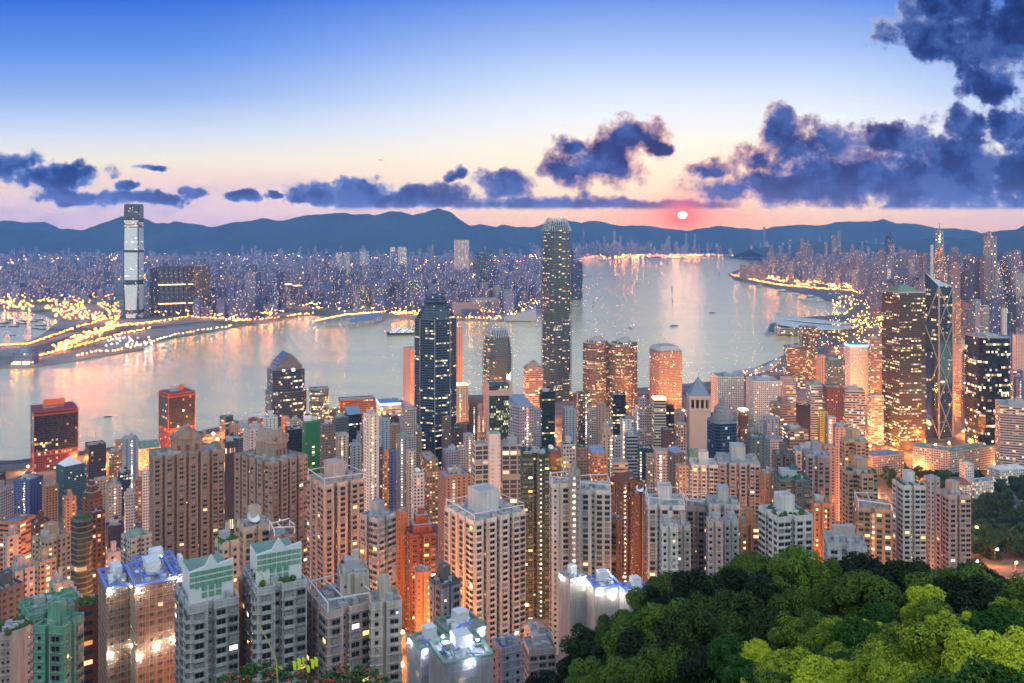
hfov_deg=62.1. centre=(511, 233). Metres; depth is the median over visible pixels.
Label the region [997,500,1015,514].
broadleaf tree
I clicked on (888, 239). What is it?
office tower
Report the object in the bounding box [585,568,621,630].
scaffolded building
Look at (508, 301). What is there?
city block
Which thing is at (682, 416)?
infill tower
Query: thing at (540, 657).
window
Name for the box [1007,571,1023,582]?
broadleaf tree
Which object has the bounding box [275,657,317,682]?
young shoots
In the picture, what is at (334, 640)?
window
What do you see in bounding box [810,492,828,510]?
window
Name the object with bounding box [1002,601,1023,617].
broadleaf tree
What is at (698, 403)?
office tower
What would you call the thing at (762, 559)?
broadleaf tree
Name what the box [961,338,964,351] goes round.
infill tower
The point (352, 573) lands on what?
apartment tower
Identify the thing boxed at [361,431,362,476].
apartment tower
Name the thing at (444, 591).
apartment tower
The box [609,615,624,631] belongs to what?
broadleaf tree
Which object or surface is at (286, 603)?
window
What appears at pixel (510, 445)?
office tower
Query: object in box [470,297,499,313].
city block
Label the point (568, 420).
apartment tower
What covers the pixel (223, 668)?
window
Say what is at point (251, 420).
infill tower
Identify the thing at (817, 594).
broadleaf tree
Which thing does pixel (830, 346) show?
waterfront road
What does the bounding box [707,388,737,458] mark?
office tower
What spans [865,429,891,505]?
park road
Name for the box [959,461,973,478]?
mansion tower
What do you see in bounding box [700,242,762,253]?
headland hill
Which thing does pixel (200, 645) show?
window
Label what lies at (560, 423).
central road
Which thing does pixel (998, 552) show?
broadleaf tree
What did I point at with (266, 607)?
window
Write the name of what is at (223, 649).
window
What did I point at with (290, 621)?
window
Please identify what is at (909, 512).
apartment tower
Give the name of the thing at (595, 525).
apartment tower
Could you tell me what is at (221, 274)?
city block
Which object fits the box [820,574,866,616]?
broadleaf tree
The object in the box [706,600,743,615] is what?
broadleaf tree
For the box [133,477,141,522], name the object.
office tower
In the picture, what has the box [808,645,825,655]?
broadleaf tree
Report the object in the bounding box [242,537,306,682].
apartment tower
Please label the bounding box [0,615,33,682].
apartment tower
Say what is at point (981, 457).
government range
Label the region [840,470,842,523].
window
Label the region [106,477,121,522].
apartment tower
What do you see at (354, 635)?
window
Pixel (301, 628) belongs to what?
window
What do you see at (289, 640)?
window
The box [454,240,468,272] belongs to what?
city block
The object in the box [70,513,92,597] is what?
office tower
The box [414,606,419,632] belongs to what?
window
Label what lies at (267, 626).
window
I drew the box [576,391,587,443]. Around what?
office tower
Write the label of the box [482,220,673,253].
hills
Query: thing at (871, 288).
distant city
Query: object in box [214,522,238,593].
apartment tower
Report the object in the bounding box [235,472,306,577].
window
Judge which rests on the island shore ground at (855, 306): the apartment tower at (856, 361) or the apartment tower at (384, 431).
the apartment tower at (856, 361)
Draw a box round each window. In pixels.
[51,635,60,641]
[51,645,60,651]
[51,655,60,661]
[51,664,60,670]
[51,674,60,680]
[77,622,82,631]
[77,632,82,641]
[77,641,83,650]
[77,651,82,660]
[77,660,83,669]
[77,670,82,679]
[149,462,222,557]
[174,647,237,682]
[194,613,203,620]
[194,623,203,629]
[194,632,203,639]
[194,642,203,649]
[194,652,203,659]
[194,661,203,668]
[194,671,203,678]
[217,608,225,615]
[217,618,225,624]
[217,627,225,634]
[217,637,225,643]
[217,646,225,653]
[217,656,225,663]
[217,665,225,672]
[229,605,237,612]
[229,615,237,622]
[229,624,237,631]
[229,633,237,641]
[229,643,237,650]
[229,652,237,660]
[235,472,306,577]
[243,628,305,682]
[246,533,252,538]
[262,530,268,535]
[262,594,270,601]
[262,604,270,611]
[262,614,270,620]
[262,623,270,629]
[262,633,270,639]
[262,642,270,649]
[262,652,270,658]
[284,590,292,597]
[284,600,292,606]
[284,609,292,615]
[284,619,292,625]
[284,628,292,634]
[284,637,292,644]
[284,647,292,653]
[297,588,305,594]
[297,597,305,604]
[297,606,305,613]
[297,616,305,622]
[297,625,305,632]
[297,634,305,641]
[307,506,363,589]
[307,652,368,682]
[331,617,339,625]
[331,627,339,634]
[331,636,339,643]
[331,645,339,653]
[331,655,339,662]
[331,664,338,671]
[351,613,359,620]
[351,622,359,629]
[351,631,359,638]
[351,640,359,647]
[351,649,359,657]
[351,659,359,666]
[362,610,368,617]
[362,619,368,626]
[362,628,368,635]
[362,638,368,645]
[362,647,368,654]
[362,656,368,663]
[368,564,395,589]
[390,609,398,614]
[390,618,398,623]
[390,627,398,633]
[390,636,398,642]
[390,646,398,651]
[390,655,398,660]
[390,664,398,670]
[390,673,398,678]
[405,574,413,632]
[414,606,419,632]
[445,528,524,647]
[453,600,458,606]
[520,470,550,618]
[530,656,536,660]
[530,664,536,668]
[539,655,545,659]
[539,663,545,667]
[548,662,554,666]
[549,623,556,647]
[569,514,578,568]
[583,526,611,574]
[626,522,629,580]
[644,515,659,582]
[688,473,718,498]
[691,544,705,573]
[721,477,758,516]
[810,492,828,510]
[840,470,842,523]
[843,508,852,523]
[854,525,892,559]
[893,524,925,563]
[937,532,970,570]
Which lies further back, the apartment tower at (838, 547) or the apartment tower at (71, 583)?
the apartment tower at (838, 547)
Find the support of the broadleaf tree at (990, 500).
on the hillside
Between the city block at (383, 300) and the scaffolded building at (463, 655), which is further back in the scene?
the city block at (383, 300)
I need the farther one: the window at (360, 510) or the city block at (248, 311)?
the city block at (248, 311)
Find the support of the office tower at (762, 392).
on the island shore ground at (855, 306)
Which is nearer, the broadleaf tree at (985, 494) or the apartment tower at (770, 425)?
the broadleaf tree at (985, 494)
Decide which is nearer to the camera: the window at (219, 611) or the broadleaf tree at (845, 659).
the broadleaf tree at (845, 659)
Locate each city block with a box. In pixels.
[146,295,149,313]
[150,267,157,316]
[186,267,193,315]
[193,264,209,305]
[193,297,202,317]
[202,305,211,317]
[210,287,213,305]
[211,291,217,316]
[214,286,219,298]
[216,260,225,298]
[216,298,222,316]
[219,299,227,319]
[228,280,236,318]
[229,297,238,319]
[235,290,246,319]
[244,271,254,310]
[245,264,251,271]
[247,303,250,318]
[251,311,263,318]
[255,295,262,310]
[256,299,262,310]
[259,293,265,303]
[263,304,269,315]
[265,280,272,301]
[268,294,278,307]
[269,303,276,314]
[277,308,282,312]
[285,284,291,298]
[293,285,301,299]
[322,265,329,280]
[336,252,341,270]
[344,252,349,275]
[353,285,368,307]
[353,308,374,311]
[360,251,368,264]
[371,289,387,307]
[375,295,384,311]
[380,297,386,311]
[388,282,398,294]
[388,299,397,313]
[390,247,394,268]
[398,247,405,270]
[398,301,405,312]
[405,279,420,294]
[405,300,411,312]
[407,297,415,311]
[414,292,418,311]
[419,292,427,303]
[428,284,435,296]
[429,289,436,296]
[443,294,450,307]
[452,292,457,302]
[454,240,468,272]
[462,309,480,315]
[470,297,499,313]
[485,302,491,314]
[486,307,492,315]
[494,307,501,315]
[503,289,513,314]
[514,297,515,312]
[571,249,574,260]
[571,261,582,299]
[740,265,765,279]
[770,256,775,276]
[788,262,792,282]
[816,269,822,282]
[833,271,839,286]
[851,270,858,289]
[887,269,890,278]
[908,259,914,273]
[917,256,918,276]
[951,262,959,298]
[961,301,968,325]
[961,324,964,340]
[964,256,978,300]
[965,309,974,332]
[966,265,978,301]
[966,300,971,308]
[972,299,980,332]
[979,256,989,303]
[983,234,996,289]
[986,297,1001,306]
[990,288,999,298]
[990,302,998,333]
[997,266,999,280]
[999,304,1005,333]
[1000,258,1007,292]
[1006,294,1015,333]
[1013,273,1023,299]
[1016,300,1023,313]
[1016,303,1021,326]
[1016,327,1022,333]
[1018,313,1023,333]
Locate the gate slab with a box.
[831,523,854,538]
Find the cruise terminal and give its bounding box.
[347,313,383,328]
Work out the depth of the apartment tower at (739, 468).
658.10 m
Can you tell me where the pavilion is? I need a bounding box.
[987,463,1023,484]
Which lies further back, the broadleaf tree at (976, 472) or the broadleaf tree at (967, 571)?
the broadleaf tree at (976, 472)
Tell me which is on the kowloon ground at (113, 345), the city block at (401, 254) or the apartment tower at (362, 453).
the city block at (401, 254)
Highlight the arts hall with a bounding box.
[504,307,535,320]
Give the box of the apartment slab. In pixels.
[158,265,192,316]
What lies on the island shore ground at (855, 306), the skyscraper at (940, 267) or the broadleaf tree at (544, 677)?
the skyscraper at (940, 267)
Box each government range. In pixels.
[913,442,950,471]
[948,442,994,473]
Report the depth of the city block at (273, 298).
4055.19 m
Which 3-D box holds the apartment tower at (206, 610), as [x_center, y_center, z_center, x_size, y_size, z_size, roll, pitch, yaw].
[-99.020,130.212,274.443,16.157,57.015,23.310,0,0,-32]
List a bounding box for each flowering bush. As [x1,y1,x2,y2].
[216,657,320,682]
[314,661,392,682]
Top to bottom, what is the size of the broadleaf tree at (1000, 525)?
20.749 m
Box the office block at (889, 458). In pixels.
[869,449,903,474]
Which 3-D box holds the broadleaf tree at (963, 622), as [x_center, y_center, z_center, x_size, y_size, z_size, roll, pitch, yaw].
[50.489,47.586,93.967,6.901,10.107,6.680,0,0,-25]
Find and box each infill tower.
[220,414,232,446]
[229,422,239,435]
[248,417,258,425]
[282,415,290,432]
[290,415,300,425]
[352,434,360,442]
[357,424,362,434]
[389,412,398,422]
[417,423,421,467]
[442,415,450,468]
[457,422,466,432]
[477,412,482,440]
[626,414,633,431]
[633,406,637,431]
[674,402,679,428]
[677,410,684,421]
[748,414,754,428]
[748,426,757,432]
[753,423,762,433]
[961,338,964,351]
[961,390,964,416]
[962,350,964,388]
[1007,331,1012,356]
[1010,357,1011,378]
[1016,378,1023,399]
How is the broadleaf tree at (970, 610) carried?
on the hillside
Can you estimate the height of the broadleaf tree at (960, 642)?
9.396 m
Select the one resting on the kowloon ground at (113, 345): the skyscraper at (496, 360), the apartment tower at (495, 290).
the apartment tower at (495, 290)
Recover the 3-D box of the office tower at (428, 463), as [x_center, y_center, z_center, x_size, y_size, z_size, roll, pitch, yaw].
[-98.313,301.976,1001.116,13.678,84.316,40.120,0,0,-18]
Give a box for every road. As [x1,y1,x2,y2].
[0,320,881,464]
[39,311,319,356]
[555,418,931,443]
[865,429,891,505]
[946,416,964,445]
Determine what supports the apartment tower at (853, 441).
on the hillside
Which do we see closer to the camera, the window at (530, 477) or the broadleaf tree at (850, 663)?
the broadleaf tree at (850, 663)
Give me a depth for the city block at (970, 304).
2874.05 m
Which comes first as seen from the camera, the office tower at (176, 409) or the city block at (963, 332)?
the office tower at (176, 409)
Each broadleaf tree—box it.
[522,668,554,682]
[550,654,587,682]
[558,623,603,662]
[564,655,603,682]
[570,671,604,682]
[577,674,600,682]
[592,609,625,632]
[592,640,608,663]
[593,618,619,643]
[597,654,639,682]
[601,610,646,665]
[607,670,642,682]
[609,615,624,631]
[614,625,659,664]
[624,604,661,649]
[625,586,655,610]
[633,643,691,682]
[640,597,698,645]
[641,585,669,608]
[642,571,674,588]
[652,613,708,652]
[655,573,679,595]
[664,605,718,681]
[665,568,710,612]
[676,644,722,682]
[679,590,713,612]
[703,576,716,596]
[706,567,747,596]
[706,572,719,583]
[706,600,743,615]
[706,631,747,682]
[707,612,758,640]
[712,588,764,629]
[715,557,755,586]
[719,556,764,583]
[722,654,759,682]
[731,551,770,569]
[737,638,771,662]
[742,570,793,608]
[742,664,758,682]
[746,605,787,649]
[753,647,806,681]
[753,670,788,682]
[755,568,785,576]
[759,672,793,682]
[766,544,832,596]
[766,610,807,650]
[768,588,811,617]
[772,575,811,605]
[772,646,802,657]
[791,669,828,682]
[793,649,814,657]
[796,632,809,647]
[798,654,859,682]
[799,607,839,630]
[799,627,837,650]
[807,580,840,615]
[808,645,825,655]
[811,557,842,582]
[816,651,831,657]
[817,617,842,632]
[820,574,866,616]
[822,641,846,654]
[830,621,841,632]
[831,650,858,661]
[832,569,904,616]
[832,615,881,648]
[838,551,883,574]
[839,657,854,661]
[841,641,876,652]
[844,552,893,587]
[846,638,909,682]
[848,657,862,682]
[858,601,893,623]
[863,619,885,628]
[866,630,890,643]
[866,657,918,682]
[875,598,901,623]
[879,620,905,631]
[879,629,911,656]
[881,466,896,479]
[884,558,931,591]
[885,476,896,487]
[896,613,976,674]
[900,584,946,617]
[901,466,915,476]
[901,605,915,623]
[902,571,936,605]
[902,669,950,682]
[908,595,952,631]
[910,676,940,682]
[914,464,928,480]
[928,567,957,594]
[932,573,1002,614]
[935,469,952,480]
[937,610,973,620]
[937,654,1023,682]
[940,481,945,487]
[940,628,1015,673]
[942,619,989,642]
[947,567,961,576]
[956,558,998,574]
[958,562,1001,594]
[959,607,979,614]
[959,630,1023,680]
[966,603,1023,648]
[971,498,986,510]
[971,504,988,519]
[971,511,988,527]
[971,518,986,531]
[971,522,992,540]
[971,536,983,556]
[971,536,998,559]
[971,567,1002,580]
[974,468,978,477]
[978,491,989,504]
[980,493,992,505]
[981,520,1000,531]
[983,509,998,521]
[983,541,1003,559]
[985,491,1000,506]
[988,596,1019,604]
[991,532,1007,552]
[992,523,1003,528]
[994,478,1006,495]
[994,578,1021,596]
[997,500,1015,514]
[999,524,1023,534]
[1000,488,1014,499]
[1001,534,1023,557]
[1001,579,1023,600]
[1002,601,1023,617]
[1003,625,1023,652]
[1005,527,1023,555]
[1007,499,1015,507]
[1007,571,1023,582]
[1008,476,1023,491]
[1012,482,1022,491]
[1013,522,1023,531]
[1015,486,1023,499]
[1016,544,1023,556]
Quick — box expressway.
[0,300,116,344]
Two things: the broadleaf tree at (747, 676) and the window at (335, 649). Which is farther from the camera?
the window at (335, 649)
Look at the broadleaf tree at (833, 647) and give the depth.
124.64 m
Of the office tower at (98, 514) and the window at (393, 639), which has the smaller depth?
the window at (393, 639)
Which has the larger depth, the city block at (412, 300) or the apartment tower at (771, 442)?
the city block at (412, 300)
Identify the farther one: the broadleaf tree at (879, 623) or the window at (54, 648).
the window at (54, 648)
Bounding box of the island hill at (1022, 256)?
[997,249,1023,265]
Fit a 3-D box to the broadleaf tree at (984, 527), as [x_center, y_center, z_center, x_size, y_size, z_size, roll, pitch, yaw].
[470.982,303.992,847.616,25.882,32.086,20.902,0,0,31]
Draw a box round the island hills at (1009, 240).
[731,230,1023,260]
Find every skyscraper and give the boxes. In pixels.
[123,204,143,318]
[414,290,456,469]
[482,321,511,407]
[541,217,571,401]
[882,285,925,449]
[924,245,953,438]
[933,223,947,283]
[965,332,1009,470]
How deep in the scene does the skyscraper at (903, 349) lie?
1485.97 m
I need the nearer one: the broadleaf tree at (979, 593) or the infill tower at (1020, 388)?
the broadleaf tree at (979, 593)
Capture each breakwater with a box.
[799,298,825,302]
[825,301,848,311]
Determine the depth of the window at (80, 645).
269.49 m
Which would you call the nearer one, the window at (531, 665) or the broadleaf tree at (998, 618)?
the broadleaf tree at (998, 618)
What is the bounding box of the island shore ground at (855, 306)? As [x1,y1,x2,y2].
[106,270,1010,459]
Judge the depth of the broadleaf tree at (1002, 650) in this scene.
68.63 m
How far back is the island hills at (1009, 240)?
12193.91 m
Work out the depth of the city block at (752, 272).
7011.10 m
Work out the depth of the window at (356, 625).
276.45 m
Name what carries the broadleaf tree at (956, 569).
on the hillside
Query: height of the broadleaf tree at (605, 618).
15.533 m
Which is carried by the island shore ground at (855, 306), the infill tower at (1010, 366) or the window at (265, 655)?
the infill tower at (1010, 366)
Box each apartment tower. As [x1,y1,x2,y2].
[0,480,13,520]
[0,568,23,621]
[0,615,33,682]
[3,524,20,569]
[4,554,34,597]
[13,471,42,518]
[18,586,80,682]
[30,546,55,594]
[31,511,49,558]
[32,521,70,580]
[33,597,84,682]
[42,481,58,521]
[49,566,69,591]
[56,456,84,511]
[62,489,76,531]
[69,581,82,597]
[81,480,102,513]
[84,464,85,491]
[94,476,107,522]
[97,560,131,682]
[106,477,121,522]
[106,540,120,571]
[121,528,151,571]
[122,432,138,489]
[124,486,134,532]
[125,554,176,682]
[142,469,148,530]
[149,423,223,559]
[174,553,238,682]
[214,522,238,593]
[234,426,307,577]
[234,574,243,682]
[236,504,272,575]
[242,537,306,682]
[243,421,265,451]
[263,410,277,429]
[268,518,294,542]
[306,457,364,589]
[307,573,369,682]
[320,417,335,473]
[335,432,348,468]
[337,549,369,596]
[350,442,361,475]
[357,498,395,590]
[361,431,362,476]
[363,407,378,511]
[367,574,401,682]
[379,417,390,449]
[379,444,383,498]
[388,449,395,511]
[390,422,399,449]
[393,508,408,626]
[396,431,411,509]
[403,346,413,405]
[405,448,415,525]
[405,505,436,632]
[408,564,430,632]
[428,562,460,624]
[437,467,471,560]
[443,444,458,468]
[444,483,525,649]
[446,466,462,474]
[451,302,477,314]
[456,446,466,469]
[457,327,462,382]
[457,382,467,421]
[463,432,472,473]
[469,403,477,440]
[487,430,500,497]
[492,285,499,297]
[520,446,550,618]
[533,407,540,446]
[548,444,560,478]
[549,471,568,654]
[562,406,576,442]
[567,459,579,570]
[576,444,587,480]
[580,474,611,578]
[596,402,605,444]
[598,419,612,483]
[610,471,637,581]
[611,512,624,585]
[620,416,631,458]
[629,481,648,580]
[644,481,685,582]
[646,452,653,492]
[654,448,666,492]
[657,511,678,574]
[661,427,674,447]
[667,445,683,493]
[676,463,688,498]
[676,511,697,572]
[683,492,705,574]
[688,448,697,464]
[688,449,718,499]
[703,506,723,577]
[705,484,740,572]
[715,442,759,516]
[722,506,738,566]
[738,506,757,555]
[739,438,746,453]
[747,433,764,468]
[758,467,774,504]
[758,490,812,560]
[763,415,778,436]
[765,436,782,468]
[772,441,795,469]
[772,464,810,512]
[793,441,809,470]
[796,403,810,440]
[801,440,829,512]
[810,490,830,562]
[816,354,825,383]
[818,410,827,448]
[822,443,835,524]
[823,530,867,562]
[826,415,835,443]
[833,420,848,520]
[839,427,868,523]
[842,455,877,523]
[844,342,868,403]
[853,490,892,563]
[892,469,925,563]
[924,474,939,572]
[935,479,970,571]
[954,343,961,389]
[1001,308,1006,334]
[1012,334,1023,378]
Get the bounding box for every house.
[12,346,38,363]
[522,620,541,636]
[536,626,558,635]
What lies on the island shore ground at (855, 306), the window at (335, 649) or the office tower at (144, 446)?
the office tower at (144, 446)
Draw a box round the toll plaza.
[31,326,135,350]
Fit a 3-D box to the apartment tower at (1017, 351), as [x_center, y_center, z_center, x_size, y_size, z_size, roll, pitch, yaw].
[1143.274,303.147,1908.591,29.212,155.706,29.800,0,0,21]
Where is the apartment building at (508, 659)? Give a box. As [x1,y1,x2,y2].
[491,634,522,682]
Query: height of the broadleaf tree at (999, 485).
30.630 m
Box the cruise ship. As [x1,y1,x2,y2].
[386,327,413,334]
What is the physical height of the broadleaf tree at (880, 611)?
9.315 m
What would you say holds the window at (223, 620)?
in the apartment tower at (206, 610)
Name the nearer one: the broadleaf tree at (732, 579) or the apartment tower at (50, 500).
the broadleaf tree at (732, 579)
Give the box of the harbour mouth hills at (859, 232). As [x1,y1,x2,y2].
[632,219,981,252]
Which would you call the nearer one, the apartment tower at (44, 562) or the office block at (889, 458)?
the apartment tower at (44, 562)
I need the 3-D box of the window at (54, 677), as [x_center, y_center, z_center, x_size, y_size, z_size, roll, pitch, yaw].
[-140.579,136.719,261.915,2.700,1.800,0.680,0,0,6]
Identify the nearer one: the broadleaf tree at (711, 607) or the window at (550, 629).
the broadleaf tree at (711, 607)
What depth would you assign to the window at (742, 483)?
656.56 m
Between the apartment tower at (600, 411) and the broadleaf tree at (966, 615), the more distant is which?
the apartment tower at (600, 411)
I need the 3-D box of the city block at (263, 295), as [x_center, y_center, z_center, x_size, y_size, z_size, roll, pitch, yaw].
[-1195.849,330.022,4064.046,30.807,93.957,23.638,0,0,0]
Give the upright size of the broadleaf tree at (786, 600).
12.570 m
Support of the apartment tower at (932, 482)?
on the hillside
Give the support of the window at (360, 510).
in the apartment tower at (335, 500)
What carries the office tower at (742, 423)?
on the hillside
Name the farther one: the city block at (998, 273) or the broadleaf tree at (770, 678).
the city block at (998, 273)
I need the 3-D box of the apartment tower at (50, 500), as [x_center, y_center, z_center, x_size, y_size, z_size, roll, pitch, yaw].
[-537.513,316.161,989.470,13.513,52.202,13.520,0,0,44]
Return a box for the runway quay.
[625,255,685,258]
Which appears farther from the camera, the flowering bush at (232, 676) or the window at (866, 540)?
the window at (866, 540)
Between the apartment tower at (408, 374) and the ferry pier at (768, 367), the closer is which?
the apartment tower at (408, 374)
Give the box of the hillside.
[0,460,1023,682]
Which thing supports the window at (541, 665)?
in the apartment building at (539, 649)
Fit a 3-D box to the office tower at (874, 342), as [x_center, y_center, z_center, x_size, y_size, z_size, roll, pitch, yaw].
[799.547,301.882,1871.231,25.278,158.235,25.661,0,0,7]
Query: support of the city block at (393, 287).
on the kowloon ground at (113, 345)
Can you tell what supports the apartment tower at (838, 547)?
on the hillside
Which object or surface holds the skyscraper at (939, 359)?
on the island shore ground at (855, 306)
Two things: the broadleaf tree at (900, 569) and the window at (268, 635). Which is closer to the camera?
the broadleaf tree at (900, 569)
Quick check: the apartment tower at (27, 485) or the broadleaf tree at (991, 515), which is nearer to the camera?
the broadleaf tree at (991, 515)
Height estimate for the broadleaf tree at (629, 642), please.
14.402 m
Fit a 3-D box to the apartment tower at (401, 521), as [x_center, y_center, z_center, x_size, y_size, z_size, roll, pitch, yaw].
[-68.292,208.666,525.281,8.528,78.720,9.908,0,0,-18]
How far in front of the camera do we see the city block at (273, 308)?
3947.40 m
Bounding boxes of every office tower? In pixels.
[0,472,5,484]
[0,514,35,570]
[31,398,77,471]
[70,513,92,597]
[75,594,98,682]
[85,432,105,485]
[88,507,104,594]
[105,515,123,566]
[107,446,121,480]
[114,439,121,448]
[118,467,130,515]
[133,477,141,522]
[138,439,160,470]
[159,384,194,447]
[223,432,237,533]
[233,434,242,451]
[237,419,247,433]
[265,350,306,427]
[285,425,301,452]
[309,381,328,421]
[332,412,348,468]
[338,390,374,418]
[345,406,361,469]
[376,398,400,415]
[382,449,388,510]
[401,403,416,466]
[411,467,424,518]
[419,450,437,523]
[452,426,462,446]
[472,439,487,484]
[476,251,491,290]
[478,432,485,440]
[483,379,511,439]
[500,433,520,507]
[509,394,533,446]
[523,359,542,406]
[539,386,554,446]
[560,435,575,479]
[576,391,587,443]
[583,336,607,407]
[587,407,595,444]
[588,445,606,480]
[604,418,612,432]
[608,337,636,407]
[610,392,625,435]
[611,458,627,476]
[613,436,620,458]
[624,428,637,478]
[637,445,652,488]
[638,396,646,444]
[646,405,651,445]
[649,343,681,408]
[652,396,665,453]
[666,403,673,427]
[675,421,686,462]
[686,373,710,463]
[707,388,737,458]
[711,371,743,416]
[738,408,747,441]
[746,375,780,422]
[770,396,795,437]
[780,376,795,403]
[782,422,808,450]
[783,343,805,387]
[799,325,816,380]
[806,380,825,439]
[822,384,842,421]
[825,356,844,386]
[843,385,864,437]
[867,335,881,393]
[867,393,883,444]
[885,232,892,260]
[954,299,960,343]
[954,378,960,415]
[980,305,988,331]
[995,398,1023,465]
[1011,369,1022,398]
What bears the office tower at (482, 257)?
on the kowloon ground at (113, 345)
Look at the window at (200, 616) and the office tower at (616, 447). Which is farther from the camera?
the office tower at (616, 447)
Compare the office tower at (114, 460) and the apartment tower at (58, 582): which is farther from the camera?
the office tower at (114, 460)
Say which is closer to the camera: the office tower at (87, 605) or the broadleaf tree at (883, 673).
the broadleaf tree at (883, 673)
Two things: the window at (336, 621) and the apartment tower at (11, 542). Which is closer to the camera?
the window at (336, 621)
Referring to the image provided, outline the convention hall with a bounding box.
[765,316,854,336]
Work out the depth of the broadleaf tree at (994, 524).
888.36 m
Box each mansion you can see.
[945,477,970,494]
[966,477,993,498]
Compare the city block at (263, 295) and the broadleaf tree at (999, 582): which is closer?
the broadleaf tree at (999, 582)
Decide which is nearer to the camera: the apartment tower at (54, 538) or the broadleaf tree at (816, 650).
the broadleaf tree at (816, 650)
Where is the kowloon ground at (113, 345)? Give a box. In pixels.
[0,253,736,368]
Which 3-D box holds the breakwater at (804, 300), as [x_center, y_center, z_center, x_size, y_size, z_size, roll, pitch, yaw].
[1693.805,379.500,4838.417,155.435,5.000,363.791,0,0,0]
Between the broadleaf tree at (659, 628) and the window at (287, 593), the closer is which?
the broadleaf tree at (659, 628)
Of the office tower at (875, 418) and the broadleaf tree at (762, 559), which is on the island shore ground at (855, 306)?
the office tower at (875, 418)
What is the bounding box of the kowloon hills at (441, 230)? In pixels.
[0,208,531,255]
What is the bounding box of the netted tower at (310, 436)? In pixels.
[302,415,319,474]
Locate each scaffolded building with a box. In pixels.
[132,546,176,573]
[170,553,184,681]
[406,622,449,682]
[428,627,493,682]
[434,606,486,641]
[558,563,586,660]
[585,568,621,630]
[619,574,645,610]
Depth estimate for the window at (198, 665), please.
262.95 m
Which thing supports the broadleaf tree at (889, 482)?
on the hillside
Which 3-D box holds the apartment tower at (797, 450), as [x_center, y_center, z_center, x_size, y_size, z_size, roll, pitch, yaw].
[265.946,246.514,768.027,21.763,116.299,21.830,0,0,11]
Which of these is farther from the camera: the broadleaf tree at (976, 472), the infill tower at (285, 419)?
the infill tower at (285, 419)
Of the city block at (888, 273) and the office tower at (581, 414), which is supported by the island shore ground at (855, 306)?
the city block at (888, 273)
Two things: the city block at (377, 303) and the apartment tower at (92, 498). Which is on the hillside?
the apartment tower at (92, 498)
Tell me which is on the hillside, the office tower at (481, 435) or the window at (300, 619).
the office tower at (481, 435)
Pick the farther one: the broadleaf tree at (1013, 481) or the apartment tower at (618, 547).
the broadleaf tree at (1013, 481)
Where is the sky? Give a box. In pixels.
[0,0,1023,232]
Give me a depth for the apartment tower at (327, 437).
903.20 m
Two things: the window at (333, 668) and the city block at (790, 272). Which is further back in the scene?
the city block at (790, 272)
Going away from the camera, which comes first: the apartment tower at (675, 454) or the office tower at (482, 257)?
the apartment tower at (675, 454)
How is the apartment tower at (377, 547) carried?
on the hillside
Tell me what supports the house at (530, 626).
on the hillside
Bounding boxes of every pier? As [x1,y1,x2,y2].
[314,311,379,324]
[376,318,400,323]
[734,358,780,375]
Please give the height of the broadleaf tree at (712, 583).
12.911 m
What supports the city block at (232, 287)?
on the kowloon ground at (113, 345)
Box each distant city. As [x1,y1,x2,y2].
[0,227,768,311]
[749,230,1023,318]
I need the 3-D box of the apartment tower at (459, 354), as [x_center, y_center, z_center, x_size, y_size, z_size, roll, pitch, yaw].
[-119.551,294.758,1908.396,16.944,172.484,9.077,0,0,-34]
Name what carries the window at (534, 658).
in the apartment building at (539, 649)
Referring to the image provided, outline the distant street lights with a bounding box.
[0,253,874,395]
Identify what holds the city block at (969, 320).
on the island shore ground at (855, 306)
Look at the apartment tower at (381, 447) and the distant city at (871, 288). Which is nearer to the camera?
the apartment tower at (381, 447)
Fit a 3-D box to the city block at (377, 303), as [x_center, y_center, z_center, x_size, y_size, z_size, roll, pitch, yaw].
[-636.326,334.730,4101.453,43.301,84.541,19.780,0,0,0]
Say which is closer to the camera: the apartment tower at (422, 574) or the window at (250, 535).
the window at (250, 535)
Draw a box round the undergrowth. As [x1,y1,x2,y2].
[599,610,954,682]
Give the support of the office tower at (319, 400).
on the island shore ground at (855, 306)
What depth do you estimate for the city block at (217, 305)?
3839.76 m
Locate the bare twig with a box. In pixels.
[249,568,277,682]
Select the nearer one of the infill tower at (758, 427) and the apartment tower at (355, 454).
the apartment tower at (355, 454)
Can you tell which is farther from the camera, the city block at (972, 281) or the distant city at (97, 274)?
the distant city at (97, 274)
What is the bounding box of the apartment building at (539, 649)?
[521,625,555,681]
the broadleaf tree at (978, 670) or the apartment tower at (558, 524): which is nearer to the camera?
the broadleaf tree at (978, 670)
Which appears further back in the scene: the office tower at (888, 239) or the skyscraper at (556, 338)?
the office tower at (888, 239)
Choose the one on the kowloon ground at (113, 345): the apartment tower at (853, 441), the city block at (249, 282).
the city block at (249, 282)
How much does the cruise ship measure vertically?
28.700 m
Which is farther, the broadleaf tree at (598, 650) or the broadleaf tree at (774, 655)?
the broadleaf tree at (598, 650)
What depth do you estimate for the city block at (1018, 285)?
2996.25 m
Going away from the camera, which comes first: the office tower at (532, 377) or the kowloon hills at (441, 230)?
the office tower at (532, 377)
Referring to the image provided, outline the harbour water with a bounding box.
[0,255,848,459]

